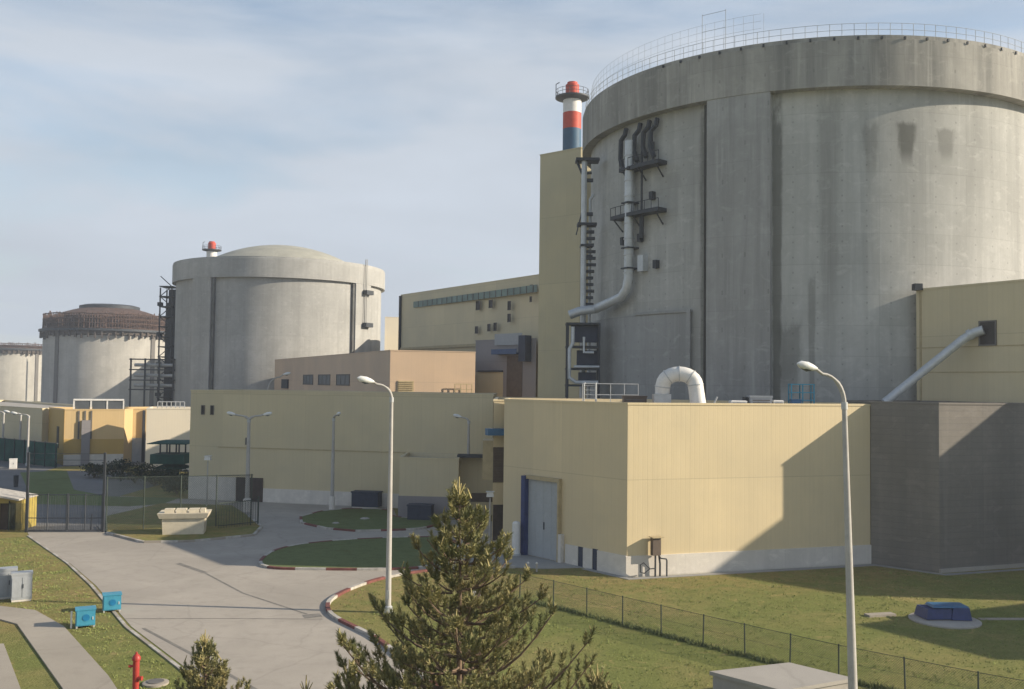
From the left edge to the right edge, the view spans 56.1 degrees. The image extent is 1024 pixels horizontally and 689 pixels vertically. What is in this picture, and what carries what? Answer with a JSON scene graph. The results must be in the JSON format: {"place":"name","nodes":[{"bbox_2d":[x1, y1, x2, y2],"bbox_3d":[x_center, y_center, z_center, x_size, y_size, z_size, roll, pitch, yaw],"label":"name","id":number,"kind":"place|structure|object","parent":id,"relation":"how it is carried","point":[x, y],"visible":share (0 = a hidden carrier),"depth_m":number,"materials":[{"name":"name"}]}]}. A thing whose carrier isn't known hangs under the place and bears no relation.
{"place":"outdoors","nodes":[
{"label":"outdoors","id":0,"kind":"place"},
{"bbox_2d":[0,460,158,531],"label":"gate road","id":1,"kind":"structure","parent":0,"point":[80,480],"depth_m":103.30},
{"bbox_2d":[0,411,4,437],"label":"street lamp","id":2,"kind":"object","parent":1,"relation":"on","point":[3,422],"visible":0.6,"depth_m":140.99,"materials":[{"name":"metal"}]},
{"bbox_2d":[4,410,21,439],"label":"street lamp","id":3,"kind":"object","parent":1,"relation":"on","point":[20,423],"visible":0.54,"depth_m":136.52,"materials":[{"name":"metal"}]},
{"bbox_2d":[9,458,17,468],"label":"utility cabinet","id":4,"kind":"object","parent":1,"relation":"on","point":[12,463],"visible":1,"depth_m":126.11,"materials":[{"name":"metal"}]},
{"bbox_2d":[13,475,18,486],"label":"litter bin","id":5,"kind":"object","parent":1,"relation":"on","point":[16,478],"visible":1,"depth_m":105.26,"materials":[{"name":"metal"}]},
{"bbox_2d":[11,411,29,465],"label":"street lamp","id":6,"kind":"object","parent":1,"relation":"on","point":[28,424],"visible":0.88,"depth_m":130.99,"materials":[{"name":"metal"}]},
{"bbox_2d":[0,438,57,467],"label":"green screen fence","id":7,"kind":"object","parent":1,"relation":"on","point":[13,448],"visible":0.95,"depth_m":132.54,"materials":[{"name":"metal"}]},
{"bbox_2d":[25,452,106,531],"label":"road gate","id":8,"kind":"structure","parent":1,"relation":"on","point":[27,513],"depth_m":74.96,"materials":[{"name":"metal"}]},
{"bbox_2d":[79,462,117,477],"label":"bush","id":9,"kind":"object","parent":1,"relation":"on","point":[98,469],"visible":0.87,"depth_m":116.06,"materials":[{"name":"green plant"}]},
{"bbox_2d":[106,457,140,478],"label":"bush","id":10,"kind":"object","parent":1,"relation":"on","point":[122,466],"visible":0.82,"depth_m":115.49,"materials":[{"name":"green plant"}]},
{"bbox_2d":[113,461,157,482],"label":"bush","id":11,"kind":"object","parent":1,"relation":"on","point":[142,471],"visible":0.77,"depth_m":109.88,"materials":[{"name":"green plant"}]},
{"bbox_2d":[21,471,177,505],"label":"lawn","id":12,"kind":"structure","parent":0,"point":[50,482],"depth_m":100.51,"materials":[{"name":"green plant"}]},
{"bbox_2d":[28,496,498,688],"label":"road","id":13,"kind":"structure","parent":0,"point":[287,648],"depth_m":54.64,"materials":[{"name":"concrete"}]},
{"bbox_2d":[107,503,258,540],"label":"gate verge","id":14,"kind":"structure","parent":13,"relation":"on","point":[150,533],"depth_m":77.74,"materials":[{"name":"green plant"}]},
{"bbox_2d":[105,474,252,531],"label":"security fence","id":15,"kind":"object","parent":14,"relation":"on","point":[143,511],"visible":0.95,"depth_m":77.11,"materials":[{"name":"metal"}]},
{"bbox_2d":[157,508,211,534],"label":"concrete planter","id":16,"kind":"object","parent":14,"relation":"on","point":[179,521],"visible":1,"depth_m":73.82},
{"bbox_2d":[204,455,211,505],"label":"globe lamp","id":17,"kind":"object","parent":14,"relation":"on","point":[207,457],"visible":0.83,"depth_m":90.83,"materials":[{"name":"metal"}]},
{"bbox_2d":[218,496,258,527],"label":"bar railing","id":18,"kind":"object","parent":14,"relation":"on","point":[257,521],"visible":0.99,"depth_m":78.46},
{"bbox_2d":[106,515,261,542],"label":"curb","id":19,"kind":"structure","parent":13,"relation":"on","point":[259,528],"depth_m":71.89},
{"bbox_2d":[125,563,321,688],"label":"road seam","id":20,"kind":"object","parent":13,"relation":"on","point":[231,675],"visible":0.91,"depth_m":48.40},
{"bbox_2d":[227,411,271,511],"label":"street lamp","id":21,"kind":"object","parent":13,"relation":"on","point":[248,451],"visible":0.95,"depth_m":88.03,"materials":[{"name":"metal"}]},
{"bbox_2d":[329,412,340,509],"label":"street lamp","id":22,"kind":"object","parent":13,"relation":"on","point":[331,501],"visible":0.95,"depth_m":90.05,"materials":[{"name":"metal"}]},
{"bbox_2d":[259,536,458,570],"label":"grass island","id":23,"kind":"structure","parent":13,"relation":"on","point":[261,564],"depth_m":61.31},
{"bbox_2d":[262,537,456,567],"bbox_3d":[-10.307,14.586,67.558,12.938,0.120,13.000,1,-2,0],"label":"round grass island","id":24,"kind":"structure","parent":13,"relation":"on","point":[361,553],"depth_m":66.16,"materials":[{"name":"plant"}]},
{"bbox_2d":[351,490,382,507],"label":"utility cabinet","id":25,"kind":"object","parent":13,"relation":"on","point":[366,499],"visible":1,"depth_m":90.51,"materials":[{"name":"metal"}]},
{"bbox_2d":[302,509,433,530],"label":"grass island","id":26,"kind":"structure","parent":13,"relation":"on","point":[347,518],"depth_m":82.46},
{"bbox_2d":[299,508,442,531],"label":"kerb far island","id":27,"kind":"structure","parent":13,"relation":"on","point":[351,530],"depth_m":78.39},
{"bbox_2d":[407,503,434,519],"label":"utility cabinet","id":28,"kind":"object","parent":13,"relation":"on","point":[420,511],"visible":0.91,"depth_m":83.18,"materials":[{"name":"metal"}]},
{"bbox_2d":[486,491,493,543],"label":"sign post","id":29,"kind":"object","parent":13,"relation":"on","point":[490,493],"visible":0.85,"depth_m":71.75,"materials":[{"name":"metal"}]},
{"bbox_2d":[172,245,384,406],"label":"reactor building","id":30,"kind":"structure","parent":0,"point":[245,318],"depth_m":194.13,"materials":[{"name":"concrete"}]},
{"bbox_2d":[0,401,1023,688],"bbox_3d":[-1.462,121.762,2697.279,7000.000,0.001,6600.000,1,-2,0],"label":"ground","id":31,"kind":"structure","parent":0,"point":[30,667],"depth_m":48.12,"materials":[{"name":"green plant"}]},
{"bbox_2d":[0,566,17,598],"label":"utility cabinet","id":32,"kind":"object","parent":31,"relation":"on","point":[5,582],"visible":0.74,"depth_m":52.06,"materials":[{"name":"metal"}]},
{"bbox_2d":[0,643,20,688],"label":"side footpath","id":33,"kind":"structure","parent":31,"relation":"on","point":[8,679],"depth_m":38.79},
{"bbox_2d":[8,501,24,529],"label":"booth fence","id":34,"kind":"object","parent":31,"relation":"on","point":[9,513],"visible":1,"depth_m":75.23,"materials":[{"name":"metal"}]},
{"bbox_2d":[0,488,37,529],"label":"guard booth","id":35,"kind":"object","parent":31,"relation":"on","point":[12,496],"visible":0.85,"depth_m":75.96,"materials":[{"name":"yellow paint"}]},
{"bbox_2d":[0,503,8,528],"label":"door","id":36,"kind":"structure","parent":35,"relation":"in","point":[4,507],"depth_m":75.93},
{"bbox_2d":[0,342,41,400],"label":"unfinished reactor","id":37,"kind":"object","parent":31,"relation":"on","point":[20,371],"visible":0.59,"depth_m":483.56,"materials":[{"name":"concrete"}]},
{"bbox_2d":[11,570,32,601],"bbox_3d":[-26.449,13.032,51.782,1.060,1.535,0.730,2,-3,-29],"label":"utility cabinet","id":38,"kind":"object","parent":31,"relation":"on","point":[21,586],"visible":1,"depth_m":51.52,"materials":[{"name":"metal"}]},
{"bbox_2d":[0,606,116,688],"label":"footpath","id":39,"kind":"structure","parent":31,"relation":"on","point":[68,660],"depth_m":42.03,"materials":[{"name":"concrete"}]},
{"bbox_2d":[70,605,95,628],"bbox_3d":[-20.744,13.201,46.443,1.125,0.920,0.725,2,-3,-26],"label":"hose box","id":40,"kind":"object","parent":31,"relation":"on","point":[85,616],"visible":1,"depth_m":46.20,"materials":[{"name":"teal paint"}]},
{"bbox_2d":[77,610,94,625],"bbox_3d":[-20.511,13.164,46.186,0.780,0.660,0.042,2,-3,-26],"label":"door","id":41,"kind":"structure","parent":40,"relation":"in","point":[83,617],"depth_m":46.18,"materials":[{"name":"teal paint"}]},
{"bbox_2d":[0,538,185,688],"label":"grass tufts","id":42,"kind":"object","parent":31,"relation":"on","point":[44,600],"visible":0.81,"depth_m":51.77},
{"bbox_2d":[47,465,143,470],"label":"lawn strip","id":43,"kind":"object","parent":31,"relation":"on","point":[70,468],"visible":0.4,"depth_m":127.54,"materials":[{"name":"green plant"}]},
{"bbox_2d":[38,303,165,406],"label":"unfinished reactor","id":44,"kind":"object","parent":31,"relation":"on","point":[89,351],"visible":0.81,"depth_m":337.71,"materials":[{"name":"concrete"}]},
{"bbox_2d":[27,535,182,668],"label":"kerb verge","id":45,"kind":"structure","parent":31,"relation":"on","point":[145,641],"depth_m":48.18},
{"bbox_2d":[102,591,121,612],"bbox_3d":[-20.708,13.334,49.682,0.930,0.920,0.725,2,-3,-26],"label":"hose box","id":46,"kind":"object","parent":31,"relation":"on","point":[111,600],"visible":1,"depth_m":49.40,"materials":[{"name":"teal paint"}]},
{"bbox_2d":[104,596,120,609],"bbox_3d":[-20.563,13.293,49.383,0.780,0.660,0.042,2,-3,-26],"label":"door","id":47,"kind":"structure","parent":46,"relation":"in","point":[113,602],"depth_m":49.37,"materials":[{"name":"teal paint"}]},
{"bbox_2d":[128,652,142,688],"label":"fire hydrant","id":48,"kind":"object","parent":31,"relation":"on","point":[136,659],"visible":1,"depth_m":36.42,"materials":[{"name":"metal"}]},
{"bbox_2d":[106,462,188,471],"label":"yard","id":49,"kind":"structure","parent":31,"relation":"on","point":[142,463],"depth_m":136.50,"materials":[{"name":"concrete"}]},
{"bbox_2d":[0,400,72,441],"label":"shed","id":50,"kind":"structure","parent":49,"relation":"on","point":[37,413],"depth_m":145.42,"materials":[{"name":"concrete"}]},
{"bbox_2d":[48,407,147,464],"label":"orange building","id":51,"kind":"structure","parent":49,"relation":"on","point":[93,435],"depth_m":134.60,"materials":[{"name":"paint"}]},
{"bbox_2d":[56,426,58,447],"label":"tall window","id":52,"kind":"structure","parent":51,"relation":"in","point":[57,436],"depth_m":135.32,"materials":[{"name":"glass"}]},
{"bbox_2d":[73,399,123,408],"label":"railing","id":53,"kind":"object","parent":51,"relation":"on","point":[97,404],"visible":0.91,"depth_m":135.54,"materials":[{"name":"metal"}]},
{"bbox_2d":[128,358,174,406],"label":"pipe bridge","id":54,"kind":"structure","parent":49,"relation":"on","point":[158,375],"depth_m":202.78,"materials":[{"name":"metal"}]},
{"bbox_2d":[155,276,175,405],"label":"scaffold tower","id":55,"kind":"structure","parent":49,"relation":"on","point":[169,331],"depth_m":209.78,"materials":[{"name":"metal"}]},
{"bbox_2d":[145,406,190,470],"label":"cream building","id":56,"kind":"structure","parent":49,"relation":"on","point":[168,423],"depth_m":126.84,"materials":[{"name":"paint"}]},
{"bbox_2d":[157,401,184,407],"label":"railing","id":57,"kind":"object","parent":56,"relation":"on","point":[166,406],"visible":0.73,"depth_m":128.70,"materials":[{"name":"metal"}]},
{"bbox_2d":[202,241,221,256],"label":"ventilation stack","id":58,"kind":"object","parent":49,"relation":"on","point":[212,250],"visible":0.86,"depth_m":255.26,"materials":[{"name":"metal"}]},
{"bbox_2d":[142,678,168,687],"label":"manhole","id":59,"kind":"object","parent":31,"relation":"on","point":[155,683],"visible":1,"depth_m":37.68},
{"bbox_2d":[142,466,174,484],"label":"bush","id":60,"kind":"object","parent":31,"relation":"on","point":[155,472],"visible":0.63,"depth_m":107.65,"materials":[{"name":"green plant"}]},
{"bbox_2d":[147,440,189,478],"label":"watch post","id":61,"kind":"object","parent":31,"relation":"on","point":[175,460],"visible":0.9,"depth_m":110.83,"materials":[{"name":"metal"}]},
{"bbox_2d":[161,480,187,493],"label":"bush","id":62,"kind":"object","parent":31,"relation":"on","point":[171,488],"visible":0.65,"depth_m":99.97,"materials":[{"name":"green plant"}]},
{"bbox_2d":[161,468,188,487],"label":"bush","id":63,"kind":"object","parent":31,"relation":"on","point":[184,473],"visible":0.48,"depth_m":106.36,"materials":[{"name":"green plant"}]},
{"bbox_2d":[173,629,251,688],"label":"pine tree","id":64,"kind":"object","parent":31,"relation":"on","point":[203,663],"visible":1,"depth_m":27.53,"materials":[{"name":"green plant"}]},
{"bbox_2d":[300,675,312,688],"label":"pine tree","id":65,"kind":"object","parent":31,"relation":"on","point":[306,686],"visible":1,"depth_m":20.69,"materials":[{"name":"green plant"}]},
{"bbox_2d":[188,389,496,507],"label":"long building","id":66,"kind":"structure","parent":31,"relation":"on","point":[290,446],"depth_m":93.84,"materials":[{"name":"paint"}]},
{"bbox_2d":[236,477,262,501],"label":"gate door","id":67,"kind":"structure","parent":66,"relation":"in","point":[257,487],"depth_m":95.14,"materials":[{"name":"metal"}]},
{"bbox_2d":[267,372,289,389],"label":"street lamp","id":68,"kind":"object","parent":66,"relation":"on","point":[286,374],"visible":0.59,"depth_m":108.47,"materials":[{"name":"metal"}]},
{"bbox_2d":[336,659,361,688],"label":"pine tree","id":69,"kind":"object","parent":31,"relation":"on","point":[349,677],"visible":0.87,"depth_m":20.45,"materials":[{"name":"green plant"}]},
{"bbox_2d":[274,350,475,392],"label":"building","id":70,"kind":"structure","parent":31,"relation":"on","point":[417,371],"depth_m":126.62,"materials":[{"name":"concrete"}]},
{"bbox_2d":[303,375,312,384],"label":"window","id":71,"kind":"structure","parent":70,"relation":"in","point":[307,379],"depth_m":162.62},
{"bbox_2d":[318,374,329,384],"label":"window","id":72,"kind":"structure","parent":70,"relation":"in","point":[323,379],"depth_m":152.95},
{"bbox_2d":[336,374,349,385],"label":"window","id":73,"kind":"structure","parent":70,"relation":"in","point":[341,379],"depth_m":142.84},
{"bbox_2d":[357,376,393,612],"bbox_3d":[-7.159,7.799,50.028,2.112,12.313,0.474,2,-2,-21],"label":"street lamp","id":74,"kind":"object","parent":31,"relation":"on","point":[365,380],"visible":0.91,"depth_m":50.16,"materials":[{"name":"metal"}]},
{"bbox_2d":[384,317,398,349],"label":"pale block","id":75,"kind":"structure","parent":31,"relation":"on","point":[391,332],"depth_m":237.72,"materials":[{"name":"concrete"}]},
{"bbox_2d":[325,565,514,685],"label":"kerb lawn","id":76,"kind":"structure","parent":31,"relation":"on","point":[331,613],"depth_m":51.89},
{"bbox_2d":[398,452,492,518],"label":"annex","id":77,"kind":"object","parent":31,"relation":"on","point":[426,477],"visible":0.59,"depth_m":85.43,"materials":[{"name":"paint"}]},
{"bbox_2d":[324,476,598,688],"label":"pine tree","id":78,"kind":"object","parent":31,"relation":"on","point":[461,648],"visible":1,"depth_m":21.46,"materials":[{"name":"green plant"}]},
{"bbox_2d":[453,414,469,453],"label":"street lamp","id":79,"kind":"object","parent":31,"relation":"on","point":[468,432],"visible":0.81,"depth_m":88.55,"materials":[{"name":"metal"}]},
{"bbox_2d":[398,274,538,396],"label":"turbine hall","id":80,"kind":"structure","parent":31,"relation":"on","point":[461,318],"depth_m":146.44,"materials":[{"name":"metal"}]},
{"bbox_2d":[475,333,536,396],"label":"grey side block","id":81,"kind":"structure","parent":31,"relation":"on","point":[505,365],"depth_m":132.35,"materials":[{"name":"concrete"}]},
{"bbox_2d":[464,550,582,568],"bbox_3d":[0.174,14.639,64.784,4.564,0.040,8.720,3,-3,-40],"label":"door apron","id":82,"kind":"object","parent":31,"relation":"on","point":[521,561],"depth_m":64.28,"materials":[{"name":"concrete"}]},
{"bbox_2d":[512,521,520,555],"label":"door post","id":83,"kind":"object","parent":82,"relation":"on","point":[516,535],"depth_m":66.87,"materials":[{"name":"metal"}]},
{"bbox_2d":[482,397,600,539],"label":"link building","id":84,"kind":"structure","parent":31,"relation":"on","point":[493,459],"depth_m":73.73,"materials":[{"name":"paint"}]},
{"bbox_2d":[493,505,502,539],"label":"door","id":85,"kind":"structure","parent":84,"relation":"in","point":[497,509],"depth_m":73.56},
{"bbox_2d":[538,147,590,397],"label":"clad tower","id":86,"kind":"structure","parent":31,"relation":"on","point":[560,242],"depth_m":114.49,"materials":[{"name":"concrete"}]},
{"bbox_2d":[555,81,588,149],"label":"ventilation stack","id":87,"kind":"object","parent":86,"relation":"on","point":[572,99],"visible":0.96,"depth_m":140.30,"materials":[{"name":"metal"}]},
{"bbox_2d":[565,322,600,398],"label":"pipe rack","id":88,"kind":"object","parent":31,"relation":"on","point":[582,332],"visible":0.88,"depth_m":87.45,"materials":[{"name":"metal"}]},
{"bbox_2d":[575,157,599,397],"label":"pipe riser","id":89,"kind":"object","parent":31,"relation":"on","point":[583,224],"visible":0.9,"depth_m":89.87,"materials":[{"name":"metal"}]},
{"bbox_2d":[573,664,620,688],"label":"pine tree","id":90,"kind":"object","parent":31,"relation":"on","point":[596,682],"visible":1,"depth_m":23.17,"materials":[{"name":"green plant"}]},
{"bbox_2d":[339,566,1023,688],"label":"grass tufts","id":91,"kind":"object","parent":31,"relation":"on","point":[887,626],"visible":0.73,"depth_m":49.94,"materials":[{"name":"plant"}]},
{"bbox_2d":[503,398,870,576],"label":"service building","id":92,"kind":"structure","parent":31,"relation":"on","point":[613,485],"depth_m":63.23,"materials":[{"name":"metal"}]},
{"bbox_2d":[528,479,556,560],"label":"door","id":93,"kind":"structure","parent":92,"relation":"in","point":[542,498],"depth_m":66.19,"materials":[{"name":"metal"}]},
{"bbox_2d":[582,382,638,401],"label":"roof cage","id":94,"kind":"object","parent":92,"relation":"on","point":[584,394],"visible":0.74,"depth_m":67.52,"materials":[{"name":"metal"}]},
{"bbox_2d":[621,395,646,402],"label":"roof unit","id":95,"kind":"structure","parent":92,"relation":"on","point":[633,399],"depth_m":66.65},
{"bbox_2d":[652,366,705,402],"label":"roof duct","id":96,"kind":"object","parent":92,"relation":"on","point":[689,377],"visible":0.99,"depth_m":65.43,"materials":[{"name":"metal"}]},
{"bbox_2d":[729,400,746,402],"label":"roof unit","id":97,"kind":"structure","parent":92,"relation":"on","point":[737,401],"depth_m":66.95,"materials":[{"name":"white paint"}]},
{"bbox_2d":[746,395,772,402],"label":"roof unit","id":98,"kind":"structure","parent":92,"relation":"on","point":[759,399],"depth_m":67.00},
{"bbox_2d":[788,384,814,403],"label":"blue rack","id":99,"kind":"object","parent":92,"relation":"on","point":[798,401],"visible":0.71,"depth_m":68.19,"materials":[{"name":"metal"}]},
{"bbox_2d":[470,585,903,688],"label":"tall grass","id":100,"kind":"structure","parent":31,"relation":"on","point":[671,636],"depth_m":45.27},
{"bbox_2d":[463,565,1023,688],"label":"chain link fence","id":101,"kind":"object","parent":31,"relation":"on","point":[789,654],"visible":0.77,"depth_m":42.55,"materials":[{"name":"metal"}]},
{"bbox_2d":[709,662,847,688],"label":"concrete slab box","id":102,"kind":"object","parent":31,"relation":"on","point":[788,675],"visible":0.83,"depth_m":36.45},
{"bbox_2d":[568,9,1023,402],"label":"reactor building","id":103,"kind":"structure","parent":31,"relation":"on","point":[767,216],"depth_m":76.17,"materials":[{"name":"concrete"}]},
{"bbox_2d":[583,564,1023,579],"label":"wall strip","id":104,"kind":"object","parent":31,"relation":"on","point":[700,574],"depth_m":62.34,"materials":[{"name":"concrete"}]},
{"bbox_2d":[640,536,667,576],"bbox_3d":[8.812,13.313,60.163,1.980,2.500,0.600,1,-2,-18],"label":"valve station","id":105,"kind":"object","parent":104,"relation":"on","point":[655,546],"visible":1,"depth_m":60.14,"materials":[{"name":"metal"}]},
{"bbox_2d":[797,361,857,688],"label":"street lamp","id":106,"kind":"object","parent":31,"relation":"on","point":[850,611],"visible":1,"depth_m":32.64,"materials":[{"name":"metal"}]},
{"bbox_2d":[864,612,895,617],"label":"lawn slab","id":107,"kind":"structure","parent":31,"relation":"on","point":[880,614],"depth_m":50.50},
{"bbox_2d":[846,400,1023,572],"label":"block building","id":108,"kind":"structure","parent":31,"relation":"on","point":[946,486],"depth_m":64.20,"materials":[{"name":"concrete"}]},
{"bbox_2d":[908,602,981,628],"bbox_3d":[22.435,13.901,49.787,3.500,0.850,3.500,1,-2,0],"label":"covered hatch","id":109,"kind":"object","parent":31,"relation":"on","point":[951,615],"visible":1,"depth_m":49.28,"materials":[{"name":"blue paint"}]},
{"bbox_2d":[881,279,1023,402],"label":"reactor annex","id":110,"kind":"object","parent":31,"relation":"on","point":[970,342],"visible":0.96,"depth_m":69.26,"materials":[{"name":"concrete"}]},
{"bbox_2d":[0,0,1023,350],"label":"sky","id":111,"kind":"structure","parent":0,"point":[407,138],"materials":[{"name":"blue"}]},
{"bbox_2d":[978,618,1023,619],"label":"lawn path","id":112,"kind":"structure","parent":0,"point":[1001,618],"depth_m":50.20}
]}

